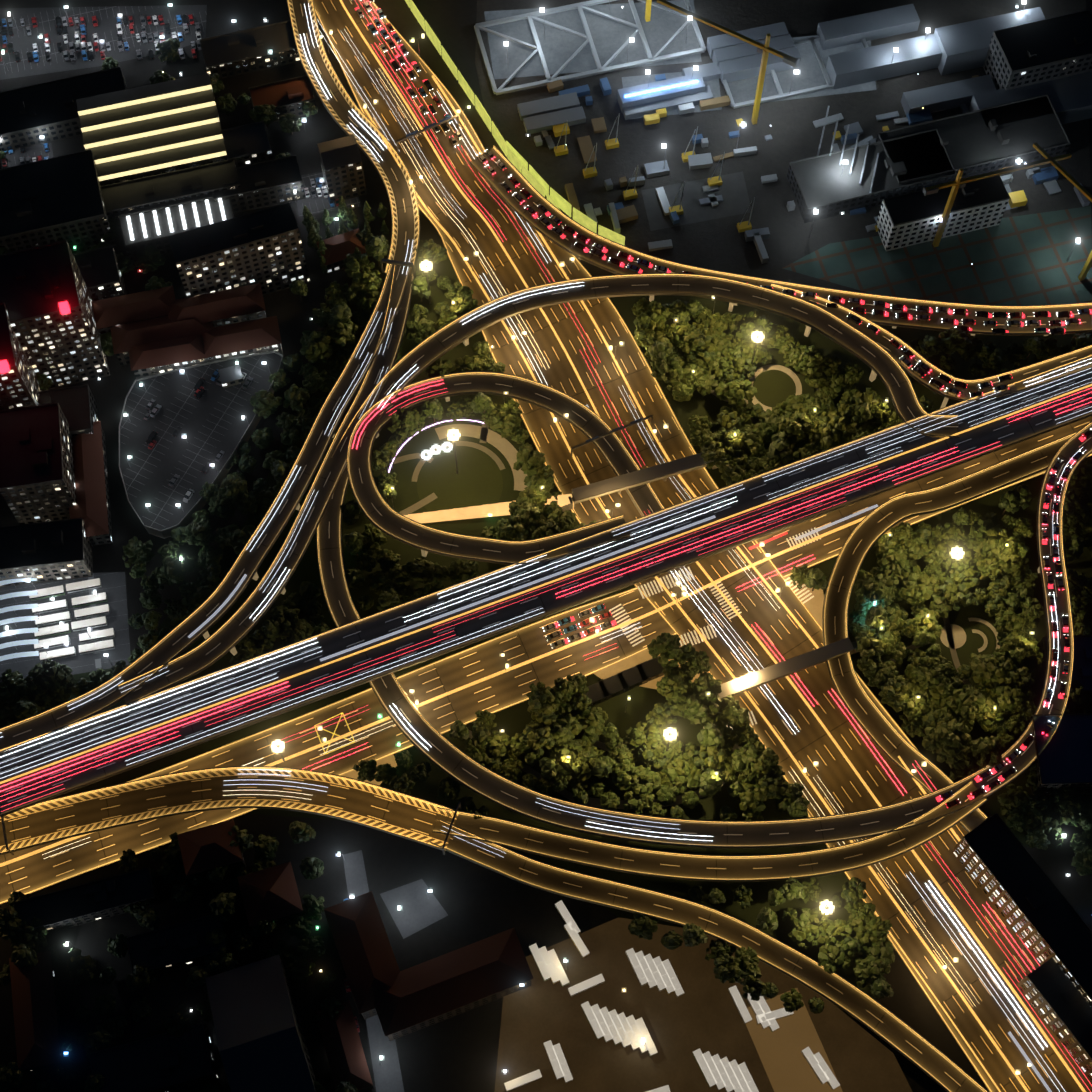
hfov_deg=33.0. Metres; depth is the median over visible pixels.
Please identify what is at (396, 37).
car
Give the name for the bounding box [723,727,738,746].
tree
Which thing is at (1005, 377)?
car
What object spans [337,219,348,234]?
tree
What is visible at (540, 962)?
bus
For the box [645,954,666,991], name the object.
bus
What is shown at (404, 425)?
tree
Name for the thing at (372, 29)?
car
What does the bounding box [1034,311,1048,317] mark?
car
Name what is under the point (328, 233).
tree
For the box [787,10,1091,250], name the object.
site buildings
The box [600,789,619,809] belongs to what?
tree
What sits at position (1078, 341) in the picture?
tree
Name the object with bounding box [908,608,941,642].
tree
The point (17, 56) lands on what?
car
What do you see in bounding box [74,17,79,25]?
car
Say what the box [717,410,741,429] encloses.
tree
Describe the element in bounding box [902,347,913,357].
car
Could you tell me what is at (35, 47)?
car
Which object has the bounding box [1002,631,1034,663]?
tree
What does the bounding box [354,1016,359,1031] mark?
car
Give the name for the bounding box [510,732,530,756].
tree
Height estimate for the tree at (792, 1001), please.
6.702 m
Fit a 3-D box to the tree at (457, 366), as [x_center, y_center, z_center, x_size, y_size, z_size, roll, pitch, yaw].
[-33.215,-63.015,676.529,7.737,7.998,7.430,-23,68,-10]
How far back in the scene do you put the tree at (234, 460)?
660.79 m
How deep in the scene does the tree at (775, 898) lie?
591.60 m
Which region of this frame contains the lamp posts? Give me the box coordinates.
[0,0,1079,1073]
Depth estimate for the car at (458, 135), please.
712.96 m
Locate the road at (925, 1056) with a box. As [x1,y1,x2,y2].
[430,820,988,1091]
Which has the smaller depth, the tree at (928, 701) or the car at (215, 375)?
the tree at (928, 701)
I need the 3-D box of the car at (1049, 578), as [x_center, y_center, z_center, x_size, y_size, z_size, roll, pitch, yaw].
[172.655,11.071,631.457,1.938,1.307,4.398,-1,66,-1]
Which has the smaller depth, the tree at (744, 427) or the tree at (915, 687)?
the tree at (915, 687)
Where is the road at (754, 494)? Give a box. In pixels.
[0,354,1091,816]
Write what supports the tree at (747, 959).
on the city lots
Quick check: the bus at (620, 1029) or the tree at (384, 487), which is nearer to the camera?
the bus at (620, 1029)
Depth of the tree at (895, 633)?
634.46 m
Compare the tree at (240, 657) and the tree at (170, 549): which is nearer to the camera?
the tree at (240, 657)
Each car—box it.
[1,18,6,26]
[2,27,7,35]
[2,35,7,43]
[2,44,7,52]
[2,158,7,166]
[8,18,12,26]
[8,26,13,35]
[8,43,14,53]
[14,51,20,61]
[19,156,25,164]
[20,18,25,26]
[20,146,24,152]
[26,26,31,35]
[26,156,30,162]
[27,51,32,61]
[31,17,37,27]
[32,43,38,51]
[32,51,38,61]
[44,33,50,43]
[44,43,50,52]
[44,143,49,151]
[45,51,50,60]
[55,16,61,26]
[56,26,61,34]
[57,42,62,51]
[61,16,67,25]
[62,26,67,34]
[63,34,67,43]
[63,50,69,60]
[68,17,73,26]
[68,42,75,51]
[69,50,75,60]
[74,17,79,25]
[74,24,80,34]
[75,33,80,42]
[75,42,80,51]
[80,17,85,25]
[80,24,86,34]
[81,34,86,42]
[81,42,87,51]
[81,50,87,60]
[87,42,92,51]
[87,50,93,60]
[92,16,97,26]
[93,33,98,42]
[93,42,98,51]
[99,42,104,51]
[100,51,105,59]
[106,42,110,50]
[116,16,121,24]
[116,23,122,33]
[117,33,122,41]
[117,41,123,51]
[122,15,128,25]
[124,42,129,50]
[128,16,133,24]
[129,25,134,33]
[135,33,140,41]
[136,49,142,59]
[140,15,146,25]
[141,31,147,42]
[144,410,150,419]
[145,430,157,443]
[146,16,151,24]
[146,399,154,409]
[147,33,153,41]
[148,440,156,449]
[149,49,154,58]
[149,404,161,417]
[152,15,158,24]
[153,32,159,41]
[154,41,158,50]
[158,15,164,25]
[159,32,165,40]
[165,23,170,33]
[169,474,179,486]
[171,32,177,40]
[172,426,181,436]
[176,15,182,24]
[178,32,183,41]
[179,48,184,58]
[182,14,188,24]
[183,23,188,32]
[183,488,193,502]
[188,14,194,24]
[191,41,195,48]
[191,49,196,58]
[194,378,204,389]
[194,386,203,396]
[195,22,201,32]
[196,31,201,39]
[196,40,201,49]
[196,388,204,398]
[201,460,213,473]
[210,369,218,380]
[215,450,224,461]
[216,377,221,385]
[242,376,252,389]
[304,187,309,197]
[310,178,315,186]
[310,186,316,197]
[315,177,321,187]
[316,187,321,196]
[322,186,328,197]
[328,196,334,206]
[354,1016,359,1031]
[356,8,363,17]
[363,1,371,11]
[368,23,376,34]
[373,18,380,26]
[376,8,384,18]
[379,43,386,51]
[380,28,388,37]
[386,23,393,31]
[386,38,394,48]
[391,60,399,69]
[392,33,400,42]
[397,56,404,64]
[399,45,407,54]
[407,70,414,78]
[407,87,415,97]
[413,63,420,71]
[418,87,426,96]
[419,105,427,113]
[424,80,432,90]
[429,104,435,114]
[433,96,441,105]
[441,123,448,131]
[449,136,457,146]
[455,131,462,139]
[476,153,486,163]
[484,150,494,159]
[485,165,495,174]
[496,160,505,170]
[501,182,510,191]
[508,175,518,186]
[513,193,523,203]
[520,188,530,198]
[524,205,536,215]
[537,204,547,213]
[538,216,550,226]
[543,623,556,631]
[546,630,561,640]
[550,215,560,224]
[550,639,565,648]
[552,227,562,236]
[558,617,571,625]
[563,225,575,235]
[563,624,577,633]
[568,632,581,641]
[574,242,585,250]
[575,233,588,242]
[578,610,590,617]
[579,618,593,627]
[583,626,597,635]
[590,249,604,258]
[591,604,604,612]
[593,243,604,250]
[598,612,611,619]
[600,621,612,629]
[609,258,621,265]
[618,251,630,259]
[626,264,640,272]
[637,259,650,266]
[655,266,667,272]
[783,289,795,294]
[802,292,816,297]
[826,303,837,307]
[829,296,841,302]
[847,313,861,324]
[849,298,860,303]
[852,307,865,314]
[867,324,878,332]
[872,310,885,315]
[874,301,885,306]
[890,339,900,348]
[891,304,903,310]
[896,312,909,318]
[899,356,911,367]
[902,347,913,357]
[912,366,924,377]
[916,306,929,312]
[917,315,929,320]
[917,361,930,372]
[930,379,942,388]
[937,307,948,313]
[939,374,950,382]
[940,791,952,799]
[942,318,955,324]
[945,388,959,396]
[946,799,959,807]
[953,309,966,315]
[954,381,966,388]
[956,326,969,332]
[962,319,974,325]
[970,392,982,396]
[971,787,985,797]
[976,311,988,317]
[978,770,991,779]
[979,382,992,388]
[984,320,996,326]
[988,780,1000,788]
[992,328,1005,334]
[993,312,1006,317]
[993,384,1008,392]
[993,761,1006,771]
[998,374,1012,381]
[1001,767,1015,779]
[1007,320,1021,326]
[1007,750,1019,761]
[1009,312,1022,318]
[1022,734,1033,746]
[1026,320,1040,325]
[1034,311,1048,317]
[1034,328,1046,332]
[1041,512,1046,524]
[1041,528,1046,539]
[1042,721,1053,734]
[1043,557,1049,568]
[1044,493,1049,503]
[1044,688,1052,703]
[1046,572,1052,583]
[1047,473,1055,487]
[1048,594,1054,606]
[1049,320,1061,325]
[1049,328,1064,334]
[1049,665,1056,678]
[1051,621,1057,632]
[1051,649,1057,661]
[1052,459,1061,471]
[1052,500,1058,512]
[1052,545,1058,557]
[1053,523,1058,535]
[1054,483,1062,496]
[1054,560,1061,572]
[1056,575,1063,589]
[1057,311,1071,317]
[1059,682,1065,693]
[1061,466,1070,480]
[1062,615,1068,627]
[1062,661,1068,673]
[1063,635,1069,647]
[1066,318,1080,325]
[1072,451,1082,461]
[1078,308,1090,314]
[1082,429,1091,438]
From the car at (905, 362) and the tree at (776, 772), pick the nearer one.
the tree at (776, 772)
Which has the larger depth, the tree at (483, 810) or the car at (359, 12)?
the car at (359, 12)
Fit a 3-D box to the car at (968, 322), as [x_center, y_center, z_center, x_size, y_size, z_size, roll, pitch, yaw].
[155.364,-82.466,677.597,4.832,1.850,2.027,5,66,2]
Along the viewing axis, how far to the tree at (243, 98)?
726.79 m
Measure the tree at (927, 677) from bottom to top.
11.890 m
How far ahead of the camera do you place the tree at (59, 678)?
621.47 m
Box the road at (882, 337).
[771,283,1091,400]
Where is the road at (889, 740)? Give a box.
[822,431,1077,832]
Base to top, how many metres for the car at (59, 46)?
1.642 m
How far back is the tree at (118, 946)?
588.50 m
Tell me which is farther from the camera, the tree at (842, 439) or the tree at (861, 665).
the tree at (842, 439)
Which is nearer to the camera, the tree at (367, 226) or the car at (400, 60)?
the tree at (367, 226)
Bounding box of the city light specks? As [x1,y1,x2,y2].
[64,6,1068,1053]
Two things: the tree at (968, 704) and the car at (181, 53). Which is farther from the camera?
the car at (181, 53)
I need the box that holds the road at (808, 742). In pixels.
[310,0,1091,1091]
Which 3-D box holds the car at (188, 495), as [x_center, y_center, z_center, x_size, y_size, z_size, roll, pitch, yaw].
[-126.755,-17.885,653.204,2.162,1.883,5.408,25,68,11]
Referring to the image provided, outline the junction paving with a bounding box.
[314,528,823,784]
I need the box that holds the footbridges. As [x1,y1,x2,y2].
[404,452,859,718]
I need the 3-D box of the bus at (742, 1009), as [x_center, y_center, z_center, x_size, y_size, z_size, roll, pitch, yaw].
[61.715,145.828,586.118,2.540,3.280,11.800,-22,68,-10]
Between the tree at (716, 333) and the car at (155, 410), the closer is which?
the car at (155, 410)
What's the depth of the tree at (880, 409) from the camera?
663.63 m
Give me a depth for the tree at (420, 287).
683.31 m
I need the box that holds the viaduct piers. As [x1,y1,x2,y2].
[203,258,1047,655]
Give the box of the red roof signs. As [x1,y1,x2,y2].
[0,301,69,373]
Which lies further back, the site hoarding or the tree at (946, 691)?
the site hoarding
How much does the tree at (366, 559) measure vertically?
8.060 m
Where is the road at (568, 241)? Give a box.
[470,145,1091,335]
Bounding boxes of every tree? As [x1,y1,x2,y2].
[0,151,5,158]
[0,669,22,685]
[0,671,30,705]
[0,906,21,941]
[0,964,10,985]
[0,1062,24,1091]
[8,891,30,906]
[9,917,47,952]
[11,943,37,967]
[14,700,42,721]
[25,663,47,694]
[29,687,55,710]
[36,373,52,390]
[41,658,72,692]
[46,942,74,965]
[51,701,65,707]
[55,1054,77,1078]
[60,1032,80,1052]
[63,948,96,985]
[67,678,94,696]
[78,1025,115,1056]
[84,1073,104,1091]
[89,668,112,686]
[99,967,115,983]
[100,332,113,356]
[101,57,118,69]
[107,934,127,957]
[111,660,126,675]
[116,252,134,276]
[118,849,137,872]
[122,536,154,567]
[123,901,152,918]
[125,965,156,990]
[127,613,143,629]
[127,648,142,664]
[129,563,145,578]
[135,245,165,273]
[136,908,160,930]
[137,630,158,653]
[139,588,161,609]
[140,571,163,589]
[141,610,161,630]
[145,275,171,290]
[149,70,174,83]
[154,556,184,585]
[155,38,179,62]
[158,541,182,558]
[164,831,187,863]
[170,526,187,544]
[177,553,195,571]
[184,517,213,545]
[185,966,212,989]
[191,509,210,522]
[194,545,222,569]
[197,564,220,585]
[199,482,219,501]
[204,947,238,974]
[208,494,234,518]
[209,73,224,94]
[209,892,236,922]
[214,523,238,548]
[215,93,236,115]
[218,473,247,505]
[220,567,230,580]
[225,455,238,468]
[226,524,255,554]
[228,826,253,852]
[229,653,253,664]
[232,472,244,479]
[237,93,249,104]
[237,441,250,455]
[238,453,256,472]
[238,630,273,656]
[249,104,276,126]
[250,389,281,418]
[250,919,276,937]
[251,427,273,448]
[252,858,275,871]
[253,478,268,490]
[254,834,278,860]
[261,620,281,641]
[263,450,286,468]
[268,368,290,391]
[269,605,304,631]
[270,460,290,486]
[275,152,289,158]
[275,412,297,430]
[279,113,301,134]
[279,617,313,644]
[280,427,300,445]
[282,353,302,371]
[283,384,309,410]
[285,956,315,983]
[287,914,312,939]
[288,821,315,843]
[289,279,307,300]
[291,409,315,439]
[297,935,325,961]
[298,362,317,379]
[299,857,323,879]
[300,330,316,344]
[300,330,332,362]
[301,102,317,120]
[302,205,308,226]
[302,371,324,392]
[302,894,323,919]
[306,211,319,233]
[307,225,321,250]
[312,303,330,327]
[312,623,329,635]
[315,970,336,989]
[317,240,326,257]
[320,256,327,272]
[322,209,333,225]
[324,281,348,303]
[324,332,337,349]
[325,227,333,237]
[326,321,357,346]
[329,297,348,307]
[329,303,351,323]
[334,1081,357,1091]
[336,336,358,358]
[337,196,350,221]
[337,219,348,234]
[340,500,360,524]
[342,531,365,554]
[343,253,374,277]
[343,285,362,304]
[344,567,364,588]
[347,208,357,229]
[352,270,382,291]
[352,759,377,781]
[354,247,360,254]
[356,229,372,245]
[356,290,379,313]
[357,549,376,571]
[358,595,373,610]
[361,524,386,554]
[363,201,374,222]
[364,220,370,233]
[365,235,388,266]
[368,570,391,595]
[371,449,392,470]
[375,763,396,784]
[376,203,386,218]
[376,549,399,570]
[376,588,399,610]
[378,470,397,486]
[378,481,396,501]
[379,443,396,458]
[380,220,388,234]
[387,408,419,440]
[388,433,401,447]
[388,564,408,585]
[389,773,414,794]
[392,584,413,604]
[395,750,411,769]
[400,558,429,582]
[405,313,435,343]
[408,408,425,432]
[410,761,430,781]
[411,276,430,301]
[412,587,431,599]
[413,304,427,317]
[415,267,437,281]
[416,239,446,268]
[419,240,434,247]
[421,398,443,422]
[423,561,448,590]
[426,359,455,377]
[428,585,445,593]
[434,302,449,313]
[436,311,457,328]
[437,275,450,289]
[437,777,459,799]
[444,282,473,304]
[446,401,464,420]
[447,559,478,583]
[449,293,477,319]
[449,720,468,739]
[450,364,459,372]
[454,355,486,372]
[456,796,475,811]
[458,397,474,417]
[464,738,492,765]
[469,805,488,818]
[470,392,493,413]
[472,341,490,356]
[472,723,491,743]
[473,709,495,729]
[477,355,493,370]
[481,520,510,539]
[481,730,511,757]
[482,403,508,425]
[485,360,505,372]
[485,756,502,773]
[489,411,521,437]
[499,515,528,540]
[499,765,521,782]
[500,749,525,769]
[502,399,521,416]
[509,496,525,515]
[510,426,528,443]
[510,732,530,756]
[513,445,545,475]
[516,485,546,508]
[516,501,543,528]
[519,443,532,450]
[521,723,554,754]
[521,773,536,788]
[524,475,533,484]
[524,475,553,498]
[524,752,541,765]
[526,519,548,539]
[526,682,555,698]
[526,720,542,729]
[527,691,557,725]
[532,778,552,795]
[535,465,553,478]
[539,518,561,536]
[539,757,557,779]
[542,501,562,518]
[544,713,563,731]
[547,509,575,531]
[548,747,585,783]
[551,491,561,499]
[551,739,585,757]
[552,686,572,713]
[552,725,574,743]
[553,779,567,790]
[554,677,577,701]
[556,713,581,734]
[566,673,588,695]
[567,777,588,793]
[570,748,597,781]
[571,693,591,710]
[572,789,588,804]
[573,520,595,528]
[575,707,607,737]
[580,736,596,752]
[581,733,598,745]
[587,778,609,796]
[590,756,611,778]
[595,749,605,758]
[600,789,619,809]
[602,723,618,738]
[605,737,628,758]
[608,751,632,773]
[612,763,639,790]
[623,730,639,754]
[623,786,654,813]
[626,721,664,751]
[628,913,658,939]
[630,751,644,768]
[631,297,649,315]
[631,765,660,795]
[634,312,650,327]
[634,322,656,346]
[638,741,667,769]
[640,331,672,356]
[643,763,669,784]
[644,300,669,328]
[645,703,677,729]
[645,802,666,816]
[647,632,682,666]
[648,341,673,360]
[651,356,682,380]
[653,324,671,341]
[655,735,683,762]
[655,785,676,805]
[656,669,687,699]
[661,930,682,949]
[662,304,670,319]
[662,660,678,674]
[664,361,692,390]
[665,694,691,717]
[665,777,687,794]
[666,321,694,348]
[667,755,695,783]
[669,299,687,318]
[670,343,678,355]
[670,805,683,818]
[671,355,684,366]
[672,383,693,401]
[674,642,695,665]
[675,310,689,324]
[676,664,695,680]
[679,330,698,355]
[682,363,704,379]
[682,742,699,764]
[682,790,699,808]
[682,923,707,946]
[683,680,694,695]
[683,692,721,724]
[685,300,703,319]
[685,351,704,367]
[685,766,701,788]
[686,366,717,395]
[687,650,711,673]
[688,415,711,430]
[689,427,712,445]
[691,322,707,334]
[692,674,723,697]
[694,307,712,323]
[694,333,717,361]
[694,745,724,770]
[697,722,724,746]
[699,432,725,447]
[699,768,722,796]
[700,671,712,678]
[701,441,726,468]
[702,351,732,379]
[704,312,728,331]
[704,329,725,338]
[705,714,730,735]
[705,939,735,960]
[708,888,725,903]
[709,422,720,432]
[713,954,743,983]
[714,338,733,352]
[715,381,728,399]
[716,453,737,473]
[716,760,737,782]
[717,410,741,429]
[717,427,727,441]
[718,694,739,715]
[718,744,732,762]
[719,406,731,414]
[719,806,736,820]
[721,312,732,329]
[721,350,737,369]
[721,464,746,485]
[723,327,736,342]
[723,368,742,382]
[723,426,744,455]
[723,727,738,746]
[724,379,756,405]
[726,707,749,729]
[727,747,750,772]
[727,781,742,796]
[729,313,744,331]
[731,402,754,425]
[732,450,751,469]
[732,885,752,908]
[733,337,747,349]
[733,353,756,379]
[734,946,760,978]
[735,340,764,364]
[736,319,756,341]
[737,725,758,746]
[738,423,752,432]
[738,767,759,783]
[739,782,767,811]
[740,430,770,453]
[740,969,765,1000]
[741,741,778,774]
[742,310,768,321]
[742,450,766,473]
[742,470,757,479]
[742,809,763,820]
[749,403,763,419]
[753,422,773,441]
[754,315,774,344]
[756,907,777,929]
[758,347,772,365]
[758,774,778,798]
[759,409,773,422]
[760,324,789,348]
[761,413,780,441]
[763,443,769,457]
[763,456,793,471]
[764,982,778,998]
[767,438,790,460]
[768,761,784,780]
[768,889,785,905]
[770,781,810,811]
[771,432,791,447]
[772,402,784,417]
[778,332,799,353]
[778,410,812,443]
[779,877,804,899]
[780,395,808,412]
[780,988,803,1012]
[781,412,793,416]
[782,908,798,926]
[783,344,804,367]
[787,798,807,817]
[788,908,824,949]
[789,563,808,588]
[791,442,814,460]
[792,345,822,375]
[796,438,816,450]
[801,393,811,402]
[802,877,822,902]
[805,370,826,387]
[805,397,827,418]
[805,568,828,590]
[806,425,838,451]
[808,417,823,434]
[808,996,824,1013]
[810,905,832,926]
[814,385,838,404]
[818,410,840,428]
[818,938,852,973]
[820,356,840,375]
[822,919,851,947]
[824,367,848,392]
[824,401,837,412]
[829,895,841,909]
[830,407,861,433]
[832,430,850,446]
[837,399,854,414]
[840,363,863,385]
[840,877,866,903]
[840,937,862,956]
[841,389,857,404]
[844,384,855,391]
[844,899,881,927]
[848,610,869,636]
[850,391,878,409]
[850,924,874,952]
[852,430,870,439]
[853,405,872,425]
[853,956,885,987]
[854,569,874,585]
[854,602,871,617]
[855,574,886,605]
[855,630,883,663]
[857,656,878,673]
[862,941,894,973]
[863,661,893,688]
[865,604,887,628]
[865,918,891,941]
[866,387,882,400]
[866,423,883,433]
[866,628,878,638]
[869,400,891,423]
[869,978,893,998]
[870,567,883,575]
[873,534,895,552]
[874,573,899,599]
[876,545,908,574]
[876,594,893,608]
[877,603,904,632]
[878,627,902,642]
[878,678,908,711]
[879,411,902,429]
[879,630,896,654]
[883,660,897,675]
[890,522,916,542]
[890,566,911,587]
[891,536,902,552]
[891,642,909,664]
[892,675,907,683]
[894,587,903,601]
[898,619,912,637]
[899,573,930,604]
[899,607,908,619]
[899,714,924,736]
[901,534,927,559]
[902,692,929,720]
[904,678,929,697]
[905,662,920,682]
[907,339,920,353]
[907,648,928,663]
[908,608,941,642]
[910,565,921,576]
[911,603,925,616]
[912,629,930,646]
[914,663,947,689]
[915,521,932,539]
[917,654,944,672]
[918,335,945,359]
[919,395,933,412]
[921,573,941,597]
[922,540,935,557]
[922,563,940,577]
[922,710,939,727]
[922,727,944,753]
[923,549,945,573]
[924,697,936,709]
[925,643,940,656]
[925,678,963,707]
[928,523,946,544]
[929,359,938,366]
[929,594,951,617]
[929,697,960,725]
[935,536,961,560]
[935,718,970,755]
[936,715,954,726]
[936,745,971,768]
[937,570,948,585]
[938,326,971,355]
[939,355,955,370]
[939,578,972,610]
[941,657,955,677]
[942,545,973,574]
[943,370,954,375]
[944,522,965,542]
[945,567,979,587]
[946,688,985,719]
[949,677,962,688]
[949,748,980,779]
[952,507,969,525]
[955,715,974,730]
[956,664,971,679]
[960,733,977,747]
[962,535,971,546]
[962,684,973,692]
[965,546,988,567]
[965,688,997,723]
[966,523,999,557]
[968,509,981,526]
[969,653,997,682]
[970,577,986,590]
[970,587,988,605]
[971,680,998,697]
[971,736,1003,769]
[974,557,1001,581]
[975,342,1007,369]
[975,707,1003,732]
[976,518,994,528]
[983,512,997,524]
[985,598,1005,616]
[987,578,1009,602]
[991,697,1001,711]
[992,527,1007,545]
[992,659,1020,686]
[993,647,1018,666]
[994,607,1022,631]
[994,719,1008,734]
[995,550,1022,577]
[996,685,1024,712]
[997,573,1014,584]
[997,630,1016,645]
[997,733,1014,748]
[997,783,1031,815]
[998,490,1019,514]
[1000,536,1029,563]
[1001,514,1016,529]
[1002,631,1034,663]
[1003,592,1019,610]
[1005,666,1034,691]
[1005,714,1027,735]
[1006,808,1027,832]
[1007,573,1035,601]
[1010,517,1034,537]
[1012,535,1024,544]
[1013,484,1031,508]
[1015,629,1035,640]
[1018,661,1036,677]
[1018,686,1035,701]
[1018,699,1036,720]
[1019,616,1036,632]
[1020,565,1037,583]
[1020,597,1043,619]
[1023,337,1041,359]
[1024,640,1042,668]
[1026,770,1042,791]
[1026,802,1062,836]
[1026,827,1049,849]
[1035,337,1057,359]
[1052,831,1068,848]
[1060,798,1088,826]
[1061,679,1091,712]
[1063,499,1091,529]
[1063,518,1087,546]
[1064,487,1077,507]
[1064,534,1084,560]
[1067,568,1085,599]
[1069,830,1091,852]
[1070,332,1091,350]
[1070,458,1091,490]
[1071,597,1089,618]
[1071,845,1091,875]
[1072,611,1091,634]
[1076,579,1091,604]
[1082,816,1091,832]
[1085,519,1091,535]
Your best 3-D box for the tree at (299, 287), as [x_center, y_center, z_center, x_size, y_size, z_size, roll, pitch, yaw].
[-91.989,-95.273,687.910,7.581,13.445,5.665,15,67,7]
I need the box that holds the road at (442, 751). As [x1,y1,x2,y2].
[316,273,1091,847]
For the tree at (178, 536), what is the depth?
647.15 m
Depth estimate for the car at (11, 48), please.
740.13 m
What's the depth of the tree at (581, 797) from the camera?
610.34 m
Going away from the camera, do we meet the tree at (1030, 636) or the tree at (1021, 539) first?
the tree at (1030, 636)
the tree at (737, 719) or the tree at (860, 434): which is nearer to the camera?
the tree at (737, 719)
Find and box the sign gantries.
[0,115,652,854]
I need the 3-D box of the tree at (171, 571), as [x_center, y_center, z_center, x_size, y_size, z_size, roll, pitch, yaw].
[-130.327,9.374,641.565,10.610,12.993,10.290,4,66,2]
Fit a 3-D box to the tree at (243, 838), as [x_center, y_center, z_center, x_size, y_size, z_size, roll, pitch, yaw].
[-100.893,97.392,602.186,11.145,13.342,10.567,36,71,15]
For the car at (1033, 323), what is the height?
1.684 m
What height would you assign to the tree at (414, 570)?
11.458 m
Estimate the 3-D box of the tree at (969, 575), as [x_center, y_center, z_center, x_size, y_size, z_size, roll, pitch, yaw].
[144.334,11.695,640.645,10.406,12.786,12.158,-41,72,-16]
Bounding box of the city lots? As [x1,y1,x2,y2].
[0,5,911,1091]
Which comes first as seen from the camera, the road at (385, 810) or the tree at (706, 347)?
the road at (385, 810)
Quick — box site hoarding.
[405,0,624,244]
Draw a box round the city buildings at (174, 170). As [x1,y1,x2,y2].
[0,20,1091,1091]
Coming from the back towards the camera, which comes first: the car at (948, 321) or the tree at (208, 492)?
the car at (948, 321)
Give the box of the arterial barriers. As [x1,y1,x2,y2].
[0,0,1085,1091]
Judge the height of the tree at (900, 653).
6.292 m
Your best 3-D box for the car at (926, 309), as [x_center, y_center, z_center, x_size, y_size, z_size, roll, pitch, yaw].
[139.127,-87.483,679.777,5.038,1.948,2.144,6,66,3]
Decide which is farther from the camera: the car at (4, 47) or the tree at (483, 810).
the car at (4, 47)
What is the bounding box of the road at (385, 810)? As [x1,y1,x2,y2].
[0,766,458,854]
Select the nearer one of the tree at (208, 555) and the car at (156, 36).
the tree at (208, 555)
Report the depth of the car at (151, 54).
739.03 m
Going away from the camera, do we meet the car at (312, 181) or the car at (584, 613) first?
the car at (584, 613)
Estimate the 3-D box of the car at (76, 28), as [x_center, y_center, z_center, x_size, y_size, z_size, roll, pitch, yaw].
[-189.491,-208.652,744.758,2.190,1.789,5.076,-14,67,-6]
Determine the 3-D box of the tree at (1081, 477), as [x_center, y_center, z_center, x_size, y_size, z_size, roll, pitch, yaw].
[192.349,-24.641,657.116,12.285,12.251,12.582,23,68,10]
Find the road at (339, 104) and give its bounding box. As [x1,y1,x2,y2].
[287,0,419,275]
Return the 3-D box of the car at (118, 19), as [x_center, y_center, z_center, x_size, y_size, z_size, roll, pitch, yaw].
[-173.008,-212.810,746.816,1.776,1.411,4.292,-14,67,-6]
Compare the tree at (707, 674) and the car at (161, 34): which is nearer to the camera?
the tree at (707, 674)
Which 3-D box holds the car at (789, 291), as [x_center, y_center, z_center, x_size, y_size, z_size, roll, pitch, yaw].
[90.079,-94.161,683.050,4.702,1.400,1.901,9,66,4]
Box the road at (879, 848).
[432,780,987,881]
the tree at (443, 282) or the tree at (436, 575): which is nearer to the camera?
the tree at (436, 575)
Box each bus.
[29,585,64,600]
[32,599,67,614]
[34,623,70,638]
[34,635,69,650]
[35,611,70,626]
[39,646,75,661]
[66,578,101,592]
[71,592,107,607]
[71,616,106,631]
[74,604,109,619]
[78,639,114,654]
[79,628,114,642]
[504,1069,541,1091]
[529,943,551,980]
[539,946,559,983]
[544,1040,563,1079]
[547,949,569,986]
[552,1043,572,1082]
[555,900,579,933]
[564,924,589,957]
[568,973,604,996]
[581,1001,604,1038]
[591,1004,612,1042]
[599,1007,620,1044]
[608,1009,630,1047]
[618,1012,638,1050]
[625,948,648,985]
[626,1015,648,1052]
[635,951,656,988]
[636,1017,657,1056]
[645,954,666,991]
[646,1085,670,1091]
[653,956,674,993]
[661,959,683,996]
[692,1048,716,1087]
[703,1051,725,1090]
[712,1054,734,1091]
[721,1057,742,1091]
[728,985,751,1023]
[729,1060,751,1091]
[738,1062,758,1091]
[746,993,770,1028]
[755,1008,793,1024]
[758,996,779,1031]
[801,1046,829,1084]
[814,1052,839,1089]
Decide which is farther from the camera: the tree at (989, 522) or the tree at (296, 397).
the tree at (296, 397)
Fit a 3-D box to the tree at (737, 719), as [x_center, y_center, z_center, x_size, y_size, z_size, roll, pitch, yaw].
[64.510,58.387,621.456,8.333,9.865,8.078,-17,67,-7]
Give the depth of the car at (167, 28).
744.50 m
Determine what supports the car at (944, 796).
on the road at (442, 751)
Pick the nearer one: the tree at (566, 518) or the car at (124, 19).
the tree at (566, 518)
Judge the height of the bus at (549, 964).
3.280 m
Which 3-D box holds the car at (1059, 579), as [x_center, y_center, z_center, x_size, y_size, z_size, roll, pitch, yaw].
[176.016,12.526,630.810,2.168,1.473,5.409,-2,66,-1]
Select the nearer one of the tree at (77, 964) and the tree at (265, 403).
the tree at (77, 964)
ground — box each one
[0,0,1091,1091]
[0,245,1091,1018]
[475,0,1091,304]
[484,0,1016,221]
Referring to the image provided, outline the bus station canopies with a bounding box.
[0,578,39,661]
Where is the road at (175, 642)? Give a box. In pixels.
[0,264,410,753]
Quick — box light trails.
[0,1,1091,1091]
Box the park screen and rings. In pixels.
[422,443,875,604]
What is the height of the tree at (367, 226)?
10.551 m
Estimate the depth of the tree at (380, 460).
656.87 m
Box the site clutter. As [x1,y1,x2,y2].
[534,74,1089,263]
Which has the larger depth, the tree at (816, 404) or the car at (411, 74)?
the car at (411, 74)
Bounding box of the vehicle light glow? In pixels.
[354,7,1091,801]
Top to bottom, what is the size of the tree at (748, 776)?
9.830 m
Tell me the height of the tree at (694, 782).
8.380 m
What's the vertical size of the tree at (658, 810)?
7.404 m
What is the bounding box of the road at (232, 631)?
[118,264,415,705]

